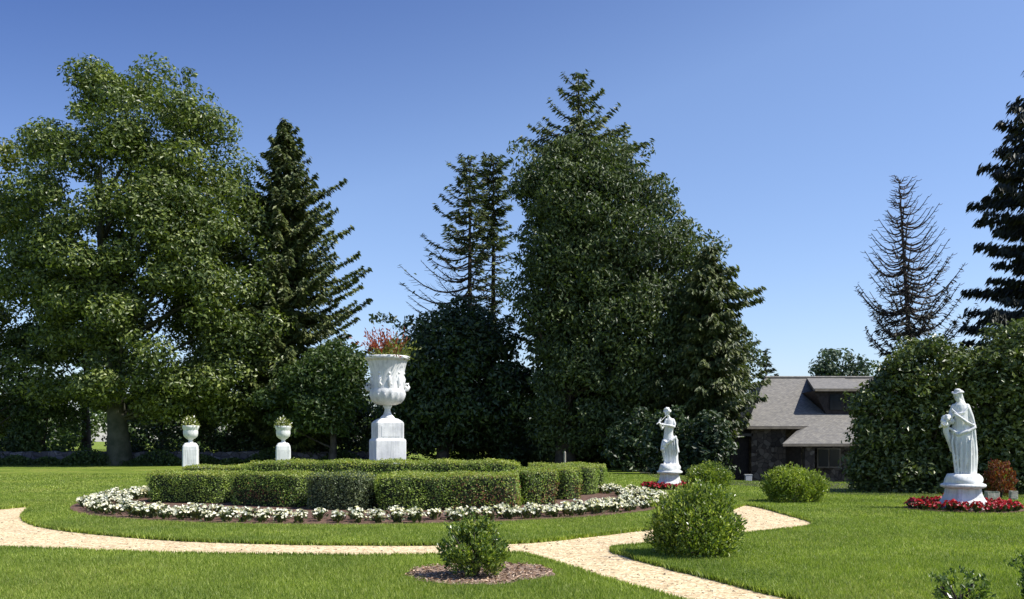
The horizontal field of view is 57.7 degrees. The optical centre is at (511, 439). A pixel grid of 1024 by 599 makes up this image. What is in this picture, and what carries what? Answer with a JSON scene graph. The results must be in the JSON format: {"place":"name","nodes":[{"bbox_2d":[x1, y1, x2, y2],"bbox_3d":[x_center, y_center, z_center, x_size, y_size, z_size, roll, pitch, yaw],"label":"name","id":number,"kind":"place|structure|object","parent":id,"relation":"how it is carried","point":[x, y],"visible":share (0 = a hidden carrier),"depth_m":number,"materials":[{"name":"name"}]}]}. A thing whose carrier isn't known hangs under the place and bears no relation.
{"place":"outdoors","nodes":[
{"label":"outdoors","id":0,"kind":"place"},
{"bbox_2d":[0,505,809,598],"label":"gravel path","id":1,"kind":"structure","parent":0,"point":[561,551],"depth_m":14.14,"materials":[{"name":"beige gravel"}]},
{"bbox_2d":[0,442,1023,598],"bbox_3d":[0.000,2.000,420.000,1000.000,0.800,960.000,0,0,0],"label":"lawn","id":2,"kind":"structure","parent":0,"point":[65,469],"depth_m":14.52,"materials":[{"name":"plant"}]},
{"bbox_2d":[0,51,305,465],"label":"broadleaf tree","id":3,"kind":"object","parent":2,"relation":"on","point":[167,211],"visible":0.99,"depth_m":56.44,"materials":[{"name":"green plant"}]},
{"bbox_2d":[0,450,368,463],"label":"stone wall","id":4,"kind":"structure","parent":2,"relation":"on","point":[243,455],"depth_m":59.58,"materials":[{"name":"grey stone"}]},
{"bbox_2d":[182,425,198,469],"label":"planter urn","id":5,"kind":"object","parent":2,"relation":"on","point":[190,452],"visible":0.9,"depth_m":41.70,"materials":[{"name":"white stone"}]},
{"bbox_2d":[180,415,200,426],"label":"urn planting","id":6,"kind":"object","parent":5,"relation":"in","point":[189,420],"visible":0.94,"depth_m":41.86,"materials":[{"name":"green plant"}]},
{"bbox_2d":[180,391,267,452],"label":"evergreen shrub","id":7,"kind":"object","parent":2,"relation":"on","point":[215,440],"visible":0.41,"depth_m":61.40,"materials":[{"name":"green plant"}]},
{"bbox_2d":[224,396,300,451],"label":"evergreen shrub","id":8,"kind":"object","parent":2,"relation":"on","point":[266,445],"visible":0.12,"depth_m":61.76,"materials":[{"name":"green plant"}]},
{"bbox_2d":[275,426,290,463],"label":"planter urn","id":9,"kind":"object","parent":2,"relation":"on","point":[283,449],"visible":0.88,"depth_m":42.71,"materials":[{"name":"white stone"}]},
{"bbox_2d":[273,415,292,427],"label":"urn planting","id":10,"kind":"object","parent":9,"relation":"in","point":[284,421],"visible":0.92,"depth_m":42.88,"materials":[{"name":"green plant"}]},
{"bbox_2d":[232,117,375,451],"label":"conifer","id":11,"kind":"object","parent":2,"relation":"on","point":[298,230],"visible":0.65,"depth_m":58.98,"materials":[{"name":"green plant"}]},
{"bbox_2d":[0,447,609,466],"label":"ground cover","id":12,"kind":"object","parent":2,"relation":"on","point":[21,460],"visible":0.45,"depth_m":58.34,"materials":[{"name":"green plant"}]},
{"bbox_2d":[246,336,373,463],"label":"broadleaf tree","id":13,"kind":"object","parent":2,"relation":"on","point":[334,373],"visible":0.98,"depth_m":55.05,"materials":[{"name":"green plant"}]},
{"bbox_2d":[298,399,394,456],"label":"evergreen shrub","id":14,"kind":"object","parent":2,"relation":"on","point":[350,445],"visible":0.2,"depth_m":60.44,"materials":[{"name":"green plant"}]},
{"bbox_2d":[71,491,658,523],"bbox_3d":[-3.440,1.594,25.400,15.706,0.001,15.700,0,0,0],"label":"flower bed","id":15,"kind":"object","parent":2,"relation":"on","point":[308,520],"visible":0.27,"depth_m":19.64,"materials":[{"name":"soil"}]},
{"bbox_2d":[88,500,107,512],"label":"flowering plant","id":16,"kind":"object","parent":15,"relation":"on","point":[94,509],"visible":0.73,"depth_m":20.34,"materials":[{"name":"white plant"}]},
{"bbox_2d":[104,505,120,514],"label":"flowering plant","id":17,"kind":"object","parent":15,"relation":"on","point":[113,508],"visible":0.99,"depth_m":19.83,"materials":[{"name":"white plant"}]},
{"bbox_2d":[118,503,142,516],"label":"flowering plant","id":18,"kind":"object","parent":15,"relation":"on","point":[128,508],"visible":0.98,"depth_m":19.29,"materials":[{"name":"white plant"}]},
{"bbox_2d":[144,504,162,517],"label":"flowering plant","id":19,"kind":"object","parent":15,"relation":"on","point":[152,510],"visible":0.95,"depth_m":18.97,"materials":[{"name":"white plant"}]},
{"bbox_2d":[155,509,173,519],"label":"flowering plant","id":20,"kind":"object","parent":15,"relation":"on","point":[163,516],"visible":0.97,"depth_m":18.68,"materials":[{"name":"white plant"}]},
{"bbox_2d":[172,508,186,519],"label":"flowering plant","id":21,"kind":"object","parent":15,"relation":"on","point":[179,514],"visible":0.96,"depth_m":18.60,"materials":[{"name":"white plant"}]},
{"bbox_2d":[145,469,242,502],"bbox_3d":[-8.206,1.194,24.250,2.308,0.888,1.729,0,0,12],"label":"box hedge","id":22,"kind":"object","parent":15,"relation":"on","point":[185,486],"visible":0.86,"depth_m":23.59,"materials":[{"name":"green plant"}]},
{"bbox_2d":[187,507,206,519],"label":"flowering plant","id":23,"kind":"object","parent":15,"relation":"on","point":[195,512],"visible":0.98,"depth_m":18.51,"materials":[{"name":"white plant"}]},
{"bbox_2d":[199,510,216,520],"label":"flowering plant","id":24,"kind":"object","parent":15,"relation":"on","point":[209,515],"visible":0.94,"depth_m":18.25,"materials":[{"name":"white plant"}]},
{"bbox_2d":[181,463,250,473],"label":"box hedge","id":25,"kind":"object","parent":15,"relation":"on","point":[195,467],"visible":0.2,"depth_m":26.81,"materials":[{"name":"green plant"}]},
{"bbox_2d":[209,504,223,516],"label":"flowering plant","id":26,"kind":"object","parent":15,"relation":"on","point":[217,508],"visible":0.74,"depth_m":19.17,"materials":[{"name":"white plant"}]},
{"bbox_2d":[216,510,234,521],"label":"flowering plant","id":27,"kind":"object","parent":15,"relation":"on","point":[225,516],"visible":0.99,"depth_m":18.16,"materials":[{"name":"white plant"}]},
{"bbox_2d":[219,506,239,517],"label":"flowering plant","id":28,"kind":"object","parent":15,"relation":"on","point":[231,510],"visible":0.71,"depth_m":18.66,"materials":[{"name":"white plant"}]},
{"bbox_2d":[235,511,253,521],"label":"flowering plant","id":29,"kind":"object","parent":15,"relation":"on","point":[244,517],"visible":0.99,"depth_m":18.10,"materials":[{"name":"white plant"}]},
{"bbox_2d":[252,512,269,522],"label":"flowering plant","id":30,"kind":"object","parent":15,"relation":"on","point":[260,517],"visible":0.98,"depth_m":17.96,"materials":[{"name":"white plant"}]},
{"bbox_2d":[228,469,327,506],"bbox_3d":[-5.715,1.166,23.047,2.297,0.924,1.719,0,0,27],"label":"box hedge","id":31,"kind":"object","parent":15,"relation":"on","point":[287,488],"visible":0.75,"depth_m":22.35,"materials":[{"name":"green plant"}]},
{"bbox_2d":[271,512,288,522],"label":"flowering plant","id":32,"kind":"object","parent":15,"relation":"on","point":[281,518],"visible":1,"depth_m":17.96,"materials":[{"name":"white plant"}]},
{"bbox_2d":[270,508,292,520],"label":"flowering plant","id":33,"kind":"object","parent":15,"relation":"on","point":[277,510],"visible":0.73,"depth_m":18.31,"materials":[{"name":"white plant"}]},
{"bbox_2d":[290,512,306,522],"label":"flowering plant","id":34,"kind":"object","parent":15,"relation":"on","point":[298,516],"visible":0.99,"depth_m":17.82,"materials":[{"name":"white plant"}]},
{"bbox_2d":[312,508,328,520],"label":"flowering plant","id":35,"kind":"object","parent":15,"relation":"on","point":[319,515],"visible":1,"depth_m":18.27,"materials":[{"name":"white plant"}]},
{"bbox_2d":[331,511,345,522],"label":"flowering plant","id":36,"kind":"object","parent":15,"relation":"on","point":[338,518],"visible":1,"depth_m":17.90,"materials":[{"name":"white plant"}]},
{"bbox_2d":[305,469,378,509],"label":"box hedge","id":37,"kind":"object","parent":15,"relation":"on","point":[338,490],"visible":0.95,"depth_m":21.22,"materials":[{"name":"green plant"}]},
{"bbox_2d":[369,513,385,522],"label":"flowering plant","id":38,"kind":"object","parent":15,"relation":"on","point":[377,519],"visible":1,"depth_m":17.86,"materials":[{"name":"white plant"}]},
{"bbox_2d":[242,457,520,503],"bbox_3d":[-3.269,1.027,23.814,7.174,1.191,1.448,0,0,0],"label":"box hedge","id":39,"kind":"object","parent":15,"relation":"on","point":[380,466],"visible":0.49,"depth_m":23.27,"materials":[{"name":"green plant"}]},
{"bbox_2d":[365,354,409,463],"bbox_3d":[-3.440,-0.356,25.700,1.250,3.911,1.250,0,0,-21],"label":"planter urn","id":40,"kind":"object","parent":15,"relation":"on","point":[389,388],"visible":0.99,"depth_m":25.33,"materials":[{"name":"white stone"}]},
{"bbox_2d":[349,325,421,360],"bbox_3d":[-3.499,-2.656,25.546,2.015,1.026,1.869,0,0,0],"label":"urn planting","id":41,"kind":"object","parent":40,"relation":"in","point":[387,348],"visible":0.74,"depth_m":25.46,"materials":[{"name":"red plant"}]},
{"bbox_2d":[387,511,404,522],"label":"flowering plant","id":42,"kind":"object","parent":15,"relation":"on","point":[397,517],"visible":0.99,"depth_m":17.93,"materials":[{"name":"white plant"}]},
{"bbox_2d":[404,508,426,522],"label":"flowering plant","id":43,"kind":"object","parent":15,"relation":"on","point":[414,517],"visible":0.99,"depth_m":17.87,"materials":[{"name":"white plant"}]},
{"bbox_2d":[426,508,441,518],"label":"flowering plant","id":44,"kind":"object","parent":15,"relation":"on","point":[434,512],"visible":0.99,"depth_m":18.59,"materials":[{"name":"white plant"}]},
{"bbox_2d":[373,469,522,509],"bbox_3d":[-1.474,1.159,22.012,3.474,0.939,2.232,0,0,0],"label":"box hedge","id":45,"kind":"object","parent":15,"relation":"on","point":[413,488],"visible":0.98,"depth_m":21.09,"materials":[{"name":"green plant"}]},
{"bbox_2d":[448,511,463,520],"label":"flowering plant","id":46,"kind":"object","parent":15,"relation":"on","point":[457,514],"visible":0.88,"depth_m":18.22,"materials":[{"name":"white plant"}]},
{"bbox_2d":[482,506,501,519],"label":"flowering plant","id":47,"kind":"object","parent":15,"relation":"on","point":[489,511],"visible":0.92,"depth_m":18.52,"materials":[{"name":"white plant"}]},
{"bbox_2d":[501,506,516,518],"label":"flowering plant","id":48,"kind":"object","parent":15,"relation":"on","point":[508,512],"visible":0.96,"depth_m":18.74,"materials":[{"name":"white plant"}]},
{"bbox_2d":[516,507,533,518],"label":"flowering plant","id":49,"kind":"object","parent":15,"relation":"on","point":[524,511],"visible":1,"depth_m":18.81,"materials":[{"name":"white plant"}]},
{"bbox_2d":[511,465,560,504],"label":"box hedge","id":50,"kind":"object","parent":15,"relation":"on","point":[538,485],"visible":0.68,"depth_m":22.97,"materials":[{"name":"green plant"}]},
{"bbox_2d":[530,506,543,517],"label":"flowering plant","id":51,"kind":"object","parent":15,"relation":"on","point":[536,512],"visible":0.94,"depth_m":19.03,"materials":[{"name":"white plant"}]},
{"bbox_2d":[543,504,562,516],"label":"flowering plant","id":52,"kind":"object","parent":15,"relation":"on","point":[554,510],"visible":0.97,"depth_m":19.25,"materials":[{"name":"white plant"}]},
{"bbox_2d":[541,465,582,499],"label":"box hedge","id":53,"kind":"object","parent":15,"relation":"on","point":[570,484],"visible":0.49,"depth_m":24.93,"materials":[{"name":"green plant"}]},
{"bbox_2d":[528,461,606,491],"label":"box hedge","id":54,"kind":"object","parent":15,"relation":"on","point":[601,479],"visible":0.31,"depth_m":28.37,"materials":[{"name":"green plant"}]},
{"bbox_2d":[563,506,577,515],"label":"flowering plant","id":55,"kind":"object","parent":15,"relation":"on","point":[570,510],"visible":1,"depth_m":19.41,"materials":[{"name":"white plant"}]},
{"bbox_2d":[544,462,601,494],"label":"box hedge","id":56,"kind":"object","parent":15,"relation":"on","point":[590,477],"visible":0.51,"depth_m":27.15,"materials":[{"name":"green plant"}]},
{"bbox_2d":[589,503,605,513],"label":"flowering plant","id":57,"kind":"object","parent":15,"relation":"on","point":[595,508],"visible":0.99,"depth_m":20.01,"materials":[{"name":"white plant"}]},
{"bbox_2d":[607,502,622,511],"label":"flowering plant","id":58,"kind":"object","parent":15,"relation":"on","point":[614,506],"visible":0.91,"depth_m":20.50,"materials":[{"name":"white plant"}]},
{"bbox_2d":[357,406,436,458],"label":"evergreen shrub","id":59,"kind":"object","parent":2,"relation":"on","point":[412,451],"visible":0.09,"depth_m":59.63,"materials":[{"name":"green plant"}]},
{"bbox_2d":[385,153,518,458],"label":"conifer","id":60,"kind":"object","parent":2,"relation":"on","point":[467,181],"visible":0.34,"depth_m":58.69,"materials":[{"name":"green plant"}]},
{"bbox_2d":[368,294,538,463],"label":"yew tree","id":61,"kind":"object","parent":2,"relation":"on","point":[432,403],"visible":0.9,"depth_m":54.09,"materials":[{"name":"green plant"}]},
{"bbox_2d":[405,562,554,584],"bbox_3d":[-0.401,1.596,11.191,1.835,0.001,1.889,0,0,0],"label":"mulch bed","id":62,"kind":"object","parent":2,"relation":"on","point":[481,577],"visible":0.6,"depth_m":10.95,"materials":[{"name":"brown wood"}]},
{"bbox_2d":[435,510,510,576],"bbox_3d":[-0.449,1.210,10.892,0.889,0.789,0.803,0,0,0],"label":"leafy bush","id":63,"kind":"object","parent":62,"relation":"on","point":[484,543],"visible":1,"depth_m":10.74,"materials":[{"name":"green plant"}]},
{"bbox_2d":[471,151,515,457],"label":"conifer","id":64,"kind":"object","parent":2,"relation":"on","point":[486,173],"visible":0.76,"depth_m":60.27,"materials":[{"name":"green plant"}]},
{"bbox_2d":[0,371,989,451],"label":"wood","id":65,"kind":"object","parent":2,"relation":"on","point":[101,420],"visible":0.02,"depth_m":132.32,"materials":[{"name":"green plant"}]},
{"bbox_2d":[458,406,531,458],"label":"evergreen shrub","id":66,"kind":"object","parent":2,"relation":"on","point":[482,455],"visible":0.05,"depth_m":59.52,"materials":[{"name":"green plant"}]},
{"bbox_2d":[486,402,548,466],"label":"evergreen shrub","id":67,"kind":"object","parent":2,"relation":"on","point":[515,452],"visible":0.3,"depth_m":55.22,"materials":[{"name":"green plant"}]},
{"bbox_2d":[495,130,767,463],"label":"broadleaf tree","id":68,"kind":"object","parent":2,"relation":"on","point":[561,209],"visible":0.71,"depth_m":50.29,"materials":[{"name":"green plant"}]},
{"bbox_2d":[641,476,747,558],"bbox_3d":[2.531,1.049,12.954,1.495,1.121,1.404,0,0,0],"label":"leafy bush","id":69,"kind":"object","parent":2,"relation":"on","point":[717,531],"visible":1,"depth_m":12.65,"materials":[{"name":"green plant"}]},
{"bbox_2d":[685,460,734,488],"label":"leafy bush","id":70,"kind":"object","parent":2,"relation":"on","point":[707,470],"visible":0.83,"depth_m":30.00,"materials":[{"name":"green plant"}]},
{"bbox_2d":[753,348,778,382],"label":"spruce","id":71,"kind":"object","parent":2,"relation":"on","point":[766,365],"visible":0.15,"depth_m":87.80,"materials":[{"name":"green plant"}]},
{"bbox_2d":[759,461,831,502],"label":"leafy bush","id":72,"kind":"object","parent":2,"relation":"on","point":[782,481],"visible":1,"depth_m":23.78,"materials":[{"name":"green plant"}]},
{"bbox_2d":[808,347,873,375],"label":"broadleaf tree","id":73,"kind":"object","parent":2,"relation":"on","point":[826,366],"visible":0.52,"depth_m":83.35,"materials":[{"name":"green plant"}]},
{"bbox_2d":[722,376,977,481],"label":"stone house","id":74,"kind":"structure","parent":2,"relation":"on","point":[803,421],"depth_m":51.02,"materials":[{"name":"grey stone"}]},
{"bbox_2d":[786,447,800,467],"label":"window","id":75,"kind":"structure","parent":74,"relation":"in","point":[793,454],"depth_m":51.78,"materials":[{"name":"black glass"}]},
{"bbox_2d":[817,448,840,467],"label":"window","id":76,"kind":"structure","parent":74,"relation":"in","point":[826,457],"depth_m":51.78,"materials":[{"name":"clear glass"}]},
{"bbox_2d":[929,565,995,598],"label":"leafy bush","id":77,"kind":"object","parent":2,"relation":"on","point":[945,590],"visible":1,"depth_m":8.62,"materials":[{"name":"green plant"}]},
{"bbox_2d":[904,506,1023,512],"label":"soil bed","id":78,"kind":"object","parent":2,"relation":"on","point":[983,511],"visible":0.33,"depth_m":20.73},
{"bbox_2d":[943,498,960,511],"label":"flowering plant","id":79,"kind":"object","parent":78,"relation":"on","point":[951,505],"visible":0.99,"depth_m":20.72,"materials":[{"name":"red plant"}]},
{"bbox_2d":[954,501,970,511],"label":"flowering plant","id":80,"kind":"object","parent":78,"relation":"on","point":[962,506],"visible":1,"depth_m":20.57,"materials":[{"name":"red plant"}]},
{"bbox_2d":[939,388,986,509],"bbox_3d":[10.443,0.201,21.600,1.048,2.798,0.983,0,0,0],"label":"statue","id":81,"kind":"object","parent":78,"relation":"on","point":[963,482],"visible":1,"depth_m":21.42,"materials":[{"name":"white stone"}]},
{"bbox_2d":[969,501,985,511],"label":"flowering plant","id":82,"kind":"object","parent":78,"relation":"on","point":[976,507],"visible":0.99,"depth_m":20.52,"materials":[{"name":"red plant"}]},
{"bbox_2d":[982,501,997,511],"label":"flowering plant","id":83,"kind":"object","parent":78,"relation":"on","point":[988,508],"visible":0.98,"depth_m":20.51,"materials":[{"name":"red plant"}]},
{"bbox_2d":[992,502,1009,511],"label":"flowering plant","id":84,"kind":"object","parent":78,"relation":"on","point":[1000,508],"visible":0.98,"depth_m":20.53,"materials":[{"name":"red plant"}]},
{"bbox_2d":[984,491,999,498],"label":"stone block","id":85,"kind":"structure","parent":2,"relation":"on","point":[992,494],"depth_m":24.81,"materials":[{"name":"grey stone"}]},
{"bbox_2d":[982,459,1018,497],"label":"leafy bush","id":86,"kind":"object","parent":2,"relation":"on","point":[999,483],"visible":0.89,"depth_m":25.42,"materials":[{"name":"red plant"}]},
{"bbox_2d":[1003,549,1023,598],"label":"leafy bush","id":87,"kind":"object","parent":2,"relation":"on","point":[1021,570],"visible":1,"depth_m":9.07,"materials":[{"name":"green plant"}]},
{"label":"soil bed","id":88,"kind":"structure","parent":2,"relation":"on","visible":0},
{"bbox_2d":[657,407,682,488],"bbox_3d":[5.160,0.258,30.600,0.895,2.685,0.839,0,0,0],"label":"statue","id":89,"kind":"object","parent":88,"relation":"on","point":[669,471],"visible":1,"depth_m":30.48,"materials":[{"name":"white stone"}]},
{"bbox_2d":[0,0,1023,441],"label":"sky","id":90,"kind":"structure","parent":0,"point":[783,128],"materials":[{"name":"blue"}]},
{"bbox_2d":[619,467,1022,495],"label":"woodland floor","id":91,"kind":"structure","parent":0,"point":[846,486],"depth_m":31.21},
{"bbox_2d":[0,348,43,458],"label":"evergreen shrub","id":92,"kind":"object","parent":91,"relation":"on","point":[7,444],"visible":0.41,"depth_m":60.47,"materials":[{"name":"green plant"}]},
{"bbox_2d":[0,137,44,436],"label":"broadleaf tree","id":93,"kind":"object","parent":91,"relation":"on","point":[6,150],"visible":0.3,"depth_m":62.74,"materials":[{"name":"green plant"}]},
{"bbox_2d":[0,378,91,451],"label":"evergreen shrub","id":94,"kind":"object","parent":91,"relation":"on","point":[32,434],"visible":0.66,"depth_m":61.06,"materials":[{"name":"green plant"}]},
{"bbox_2d":[0,307,161,450],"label":"understory tree","id":95,"kind":"object","parent":91,"relation":"on","point":[21,330],"visible":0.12,"depth_m":63.06,"materials":[{"name":"green plant"}]},
{"bbox_2d":[101,388,219,451],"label":"evergreen shrub","id":96,"kind":"object","parent":91,"relation":"on","point":[162,435],"visible":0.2,"depth_m":62.48,"materials":[{"name":"green plant"}]},
{"bbox_2d":[597,405,658,472],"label":"evergreen shrub","id":97,"kind":"object","parent":91,"relation":"on","point":[625,437],"visible":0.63,"depth_m":46.61,"materials":[{"name":"green plant"}]},
{"bbox_2d":[507,69,767,467],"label":"spruce","id":98,"kind":"object","parent":91,"relation":"on","point":[577,123],"visible":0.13,"depth_m":53.70,"materials":[{"name":"green plant"}]},
{"bbox_2d":[634,405,699,476],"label":"evergreen shrub","id":99,"kind":"object","parent":91,"relation":"on","point":[651,445],"visible":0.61,"depth_m":43.58,"materials":[{"name":"green plant"}]},
{"bbox_2d":[680,409,740,474],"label":"evergreen shrub","id":100,"kind":"object","parent":91,"relation":"on","point":[713,442],"visible":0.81,"depth_m":42.71,"materials":[{"name":"green plant"}]},
{"bbox_2d":[670,244,770,464],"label":"hemlock","id":101,"kind":"object","parent":91,"relation":"on","point":[710,295],"visible":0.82,"depth_m":48.28,"materials":[{"name":"green plant"}]},
{"bbox_2d":[838,350,952,491],"bbox_3d":[11.913,-0.481,28.868,3.271,4.625,3.186,0,0,0],"label":"evergreen shrub","id":102,"kind":"object","parent":91,"relation":"on","point":[868,422],"visible":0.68,"depth_m":28.35,"materials":[{"name":"green plant"}]},
{"bbox_2d":[854,175,980,359],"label":"dead tree","id":103,"kind":"object","parent":91,"relation":"on","point":[907,310],"visible":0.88,"depth_m":43.80,"materials":[{"name":"green plant"}]},
{"bbox_2d":[870,333,1004,493],"bbox_3d":[12.905,-0.647,28.494,3.869,5.264,2.815,0,0,0],"label":"evergreen shrub","id":104,"kind":"object","parent":91,"relation":"on","point":[942,353],"visible":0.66,"depth_m":27.97,"materials":[{"name":"green plant"}]},
{"bbox_2d":[940,317,1023,494],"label":"evergreen shrub","id":105,"kind":"object","parent":91,"relation":"on","point":[1000,426],"visible":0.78,"depth_m":27.43,"materials":[{"name":"green plant"}]},
{"bbox_2d":[958,71,1023,373],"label":"spruce","id":106,"kind":"object","parent":91,"relation":"on","point":[1010,293],"visible":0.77,"depth_m":37.14,"materials":[{"name":"green plant"}]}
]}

